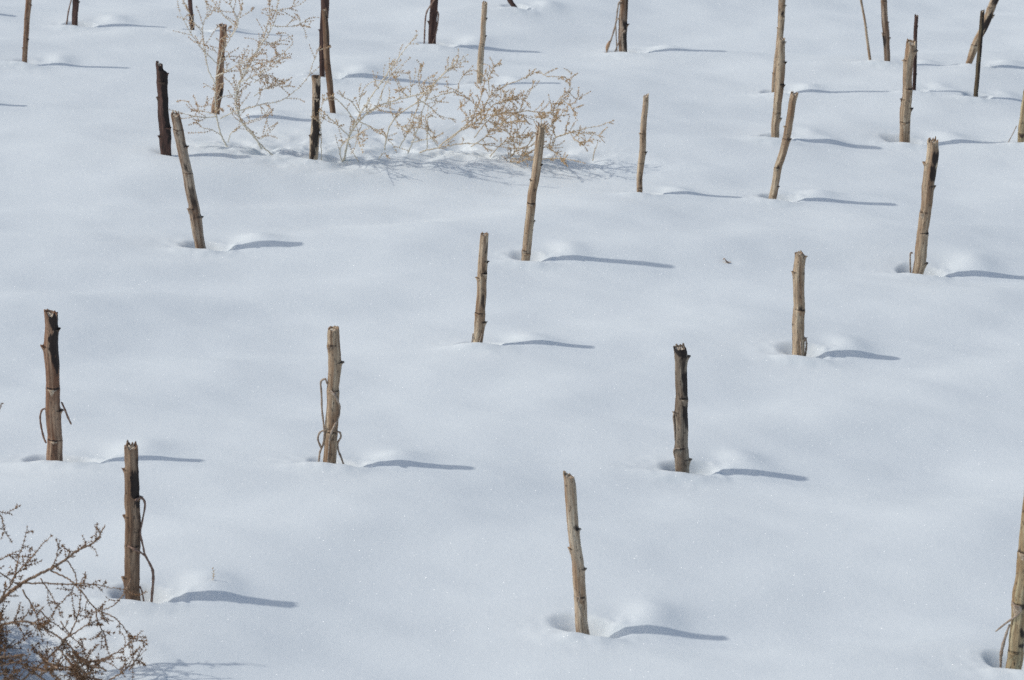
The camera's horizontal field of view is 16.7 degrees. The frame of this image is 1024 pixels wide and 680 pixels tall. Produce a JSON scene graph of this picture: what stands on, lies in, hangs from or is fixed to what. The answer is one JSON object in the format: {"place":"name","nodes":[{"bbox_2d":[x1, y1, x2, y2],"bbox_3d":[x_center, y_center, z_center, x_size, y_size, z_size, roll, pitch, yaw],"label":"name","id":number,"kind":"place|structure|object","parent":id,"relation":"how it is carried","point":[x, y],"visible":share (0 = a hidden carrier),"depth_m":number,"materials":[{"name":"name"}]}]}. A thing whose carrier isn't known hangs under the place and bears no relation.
{"place":"outdoors","nodes":[
{"label":"outdoors","id":0,"kind":"place"},
{"bbox_2d":[0,0,1023,679],"bbox_3d":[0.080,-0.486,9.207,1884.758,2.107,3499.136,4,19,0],"label":"snow ground","id":1,"kind":"structure","parent":0,"point":[842,498],"depth_m":7.73,"materials":[{"name":"white snow"}]},
{"bbox_2d":[22,0,31,62],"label":"dried stalk","id":2,"kind":"object","parent":1,"relation":"on","point":[28,4],"visible":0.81,"depth_m":9.75,"materials":[{"name":"brown plant"}]},
{"bbox_2d":[39,309,71,460],"bbox_3d":[-0.896,0.126,6.835,0.065,0.391,0.034,4,19,0],"label":"dried stalk","id":3,"kind":"object","parent":1,"relation":"on","point":[53,409],"visible":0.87,"depth_m":6.82,"materials":[{"name":"brown plant"}]},
{"bbox_2d":[66,0,79,25],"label":"dried stalk","id":4,"kind":"object","parent":1,"relation":"on","point":[75,6],"visible":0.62,"depth_m":10.24,"materials":[{"name":"brown plant"}]},
{"bbox_2d":[0,403,148,679],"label":"thorny bush","id":5,"kind":"object","parent":1,"relation":"on","point":[76,670],"visible":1,"depth_m":5.92,"materials":[{"name":"brown plant"}]},
{"bbox_2d":[121,439,154,601],"bbox_3d":[-0.669,0.357,6.222,0.065,0.371,0.037,4,19,0],"label":"dried stalk","id":6,"kind":"object","parent":1,"relation":"on","point":[133,523],"visible":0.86,"depth_m":6.21,"materials":[{"name":"brown plant"}]},
{"bbox_2d":[156,61,171,155],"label":"dried stalk","id":7,"kind":"object","parent":1,"relation":"on","point":[164,136],"visible":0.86,"depth_m":8.87,"materials":[{"name":"brown plant"}]},
{"bbox_2d":[170,111,205,248],"bbox_3d":[-0.759,-0.343,8.228,0.107,0.400,0.032,4,19,0],"label":"dried stalk","id":8,"kind":"object","parent":1,"relation":"on","point":[193,209],"visible":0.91,"depth_m":8.21,"materials":[{"name":"brown plant"}]},
{"bbox_2d":[188,0,194,29],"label":"dried stalk","id":9,"kind":"object","parent":1,"relation":"on","point":[190,6],"visible":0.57,"depth_m":10.18,"materials":[{"name":"brown plant"}]},
{"bbox_2d":[211,23,226,114],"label":"dried stalk","id":10,"kind":"object","parent":1,"relation":"on","point":[222,34],"visible":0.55,"depth_m":9.34,"materials":[{"name":"brown plant"}]},
{"bbox_2d":[168,0,330,154],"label":"dry bush","id":11,"kind":"object","parent":1,"relation":"on","point":[247,66],"visible":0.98,"depth_m":8.94,"materials":[{"name":"plant"}]},
{"bbox_2d":[308,75,321,159],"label":"dried stalk","id":12,"kind":"object","parent":1,"relation":"on","point":[314,136],"visible":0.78,"depth_m":8.95,"materials":[{"name":"brown plant"}]},
{"bbox_2d":[318,0,328,76],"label":"dried stalk","id":13,"kind":"object","parent":1,"relation":"on","point":[324,3],"visible":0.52,"depth_m":9.79,"materials":[{"name":"brown plant"}]},
{"bbox_2d":[322,8,335,112],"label":"dried stalk","id":14,"kind":"object","parent":1,"relation":"on","point":[327,66],"visible":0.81,"depth_m":9.43,"materials":[{"name":"brown plant"}]},
{"bbox_2d":[317,325,344,463],"bbox_3d":[-0.345,0.146,6.869,0.075,0.361,0.034,4,19,0],"label":"dried stalk","id":15,"kind":"object","parent":1,"relation":"on","point":[330,443],"visible":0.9,"depth_m":6.86,"materials":[{"name":"beige plant"}]},
{"bbox_2d":[311,30,468,161],"bbox_3d":[-0.304,-0.620,8.923,0.416,0.397,0.200,-2,20,-15],"label":"dry bush","id":16,"kind":"object","parent":1,"relation":"on","point":[398,113],"visible":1,"depth_m":8.97,"materials":[{"name":"plant"}]},
{"bbox_2d":[423,0,438,43],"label":"dried stalk","id":17,"kind":"object","parent":1,"relation":"on","point":[433,21],"visible":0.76,"depth_m":10.27,"materials":[{"name":"brown plant"}]},
{"bbox_2d":[471,232,489,342],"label":"dried stalk","id":18,"kind":"object","parent":1,"relation":"on","point":[480,322],"visible":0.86,"depth_m":7.65,"materials":[{"name":"beige plant"}]},
{"bbox_2d":[476,1,486,83],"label":"dried stalk","id":19,"kind":"object","parent":1,"relation":"on","point":[480,59],"visible":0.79,"depth_m":9.83,"materials":[{"name":"brown plant"}]},
{"bbox_2d":[507,0,517,7],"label":"dried stalk","id":20,"kind":"object","parent":1,"relation":"on","point":[511,3],"visible":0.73,"depth_m":10.68,"materials":[{"name":"brown plant"}]},
{"bbox_2d":[419,58,614,166],"bbox_3d":[0.015,-0.586,9.083,0.494,0.308,0.214,7,19,10],"label":"dry bush","id":21,"kind":"object","parent":1,"relation":"on","point":[517,116],"visible":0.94,"depth_m":9.09,"materials":[{"name":"beige plant"}]},
{"bbox_2d":[521,122,544,260],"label":"dried stalk","id":22,"kind":"object","parent":1,"relation":"on","point":[537,164],"visible":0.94,"depth_m":8.25,"materials":[{"name":"beige plant"}]},
{"bbox_2d":[563,470,589,634],"bbox_3d":[0.121,0.414,6.241,0.083,0.376,0.030,4,19,0],"label":"dried stalk","id":23,"kind":"object","parent":1,"relation":"on","point":[579,585],"visible":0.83,"depth_m":6.23,"materials":[{"name":"beige plant"}]},
{"bbox_2d":[606,0,628,52],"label":"dried stalk","id":24,"kind":"object","parent":1,"relation":"on","point":[621,44],"visible":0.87,"depth_m":10.31,"materials":[{"name":"brown plant"}]},
{"bbox_2d":[636,93,648,191],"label":"dried stalk","id":25,"kind":"object","parent":1,"relation":"on","point":[642,150],"visible":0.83,"depth_m":8.83,"materials":[{"name":"brown plant"}]},
{"bbox_2d":[672,343,691,472],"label":"dried stalk","id":26,"kind":"object","parent":1,"relation":"on","point":[680,425],"visible":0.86,"depth_m":7.00,"materials":[{"name":"grey plant"}]},
{"bbox_2d":[771,37,786,137],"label":"dried stalk","id":27,"kind":"object","parent":1,"relation":"on","point":[781,62],"visible":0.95,"depth_m":9.42,"materials":[{"name":"beige plant"}]},
{"bbox_2d":[772,0,786,91],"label":"dried stalk","id":28,"kind":"object","parent":1,"relation":"on","point":[781,16],"visible":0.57,"depth_m":9.92,"materials":[{"name":"beige plant"}]},
{"bbox_2d":[768,91,797,198],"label":"dried stalk","id":29,"kind":"object","parent":1,"relation":"on","point":[780,160],"visible":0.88,"depth_m":8.88,"materials":[{"name":"beige plant"}]},
{"bbox_2d":[791,250,807,355],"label":"dried stalk","id":30,"kind":"object","parent":1,"relation":"on","point":[799,343],"visible":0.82,"depth_m":7.73,"materials":[{"name":"beige plant"}]},
{"bbox_2d":[860,0,870,59],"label":"dried stalk","id":31,"kind":"object","parent":1,"relation":"on","point":[866,35],"visible":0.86,"depth_m":10.27,"materials":[{"name":"brown plant"}]},
{"bbox_2d":[881,0,890,60],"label":"dried stalk","id":32,"kind":"object","parent":1,"relation":"on","point":[885,29],"visible":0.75,"depth_m":10.27,"materials":[{"name":"brown plant"}]},
{"bbox_2d":[899,38,917,142],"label":"dried stalk","id":33,"kind":"object","parent":1,"relation":"on","point":[906,108],"visible":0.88,"depth_m":9.52,"materials":[{"name":"beige plant"}]},
{"bbox_2d":[912,14,917,89],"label":"dried stalk","id":34,"kind":"object","parent":1,"relation":"on","point":[915,57],"visible":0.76,"depth_m":9.99,"materials":[{"name":"brown plant"}]},
{"bbox_2d":[909,136,938,273],"bbox_3d":[0.993,-0.289,8.418,0.049,0.420,0.033,4,19,0],"label":"dried stalk","id":35,"kind":"object","parent":1,"relation":"on","point":[930,164],"visible":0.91,"depth_m":8.39,"materials":[{"name":"beige plant"}]},
{"bbox_2d":[973,9,984,96],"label":"dried stalk","id":36,"kind":"object","parent":1,"relation":"on","point":[979,54],"visible":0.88,"depth_m":9.97,"materials":[{"name":"brown plant"}]},
{"bbox_2d":[965,0,998,63],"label":"dried stalk","id":37,"kind":"object","parent":1,"relation":"on","point":[989,15],"visible":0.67,"depth_m":10.30,"materials":[{"name":"beige plant"}]},
{"bbox_2d":[995,498,1023,669],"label":"dried stalk","id":38,"kind":"object","parent":1,"relation":"on","point":[1015,655],"visible":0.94,"depth_m":6.17,"materials":[{"name":"beige plant"}]},
{"bbox_2d":[1008,91,1023,141],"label":"dried stalk","id":39,"kind":"object","parent":1,"relation":"on","point":[1021,130],"visible":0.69,"depth_m":9.57,"materials":[{"name":"brown plant"}]}
]}

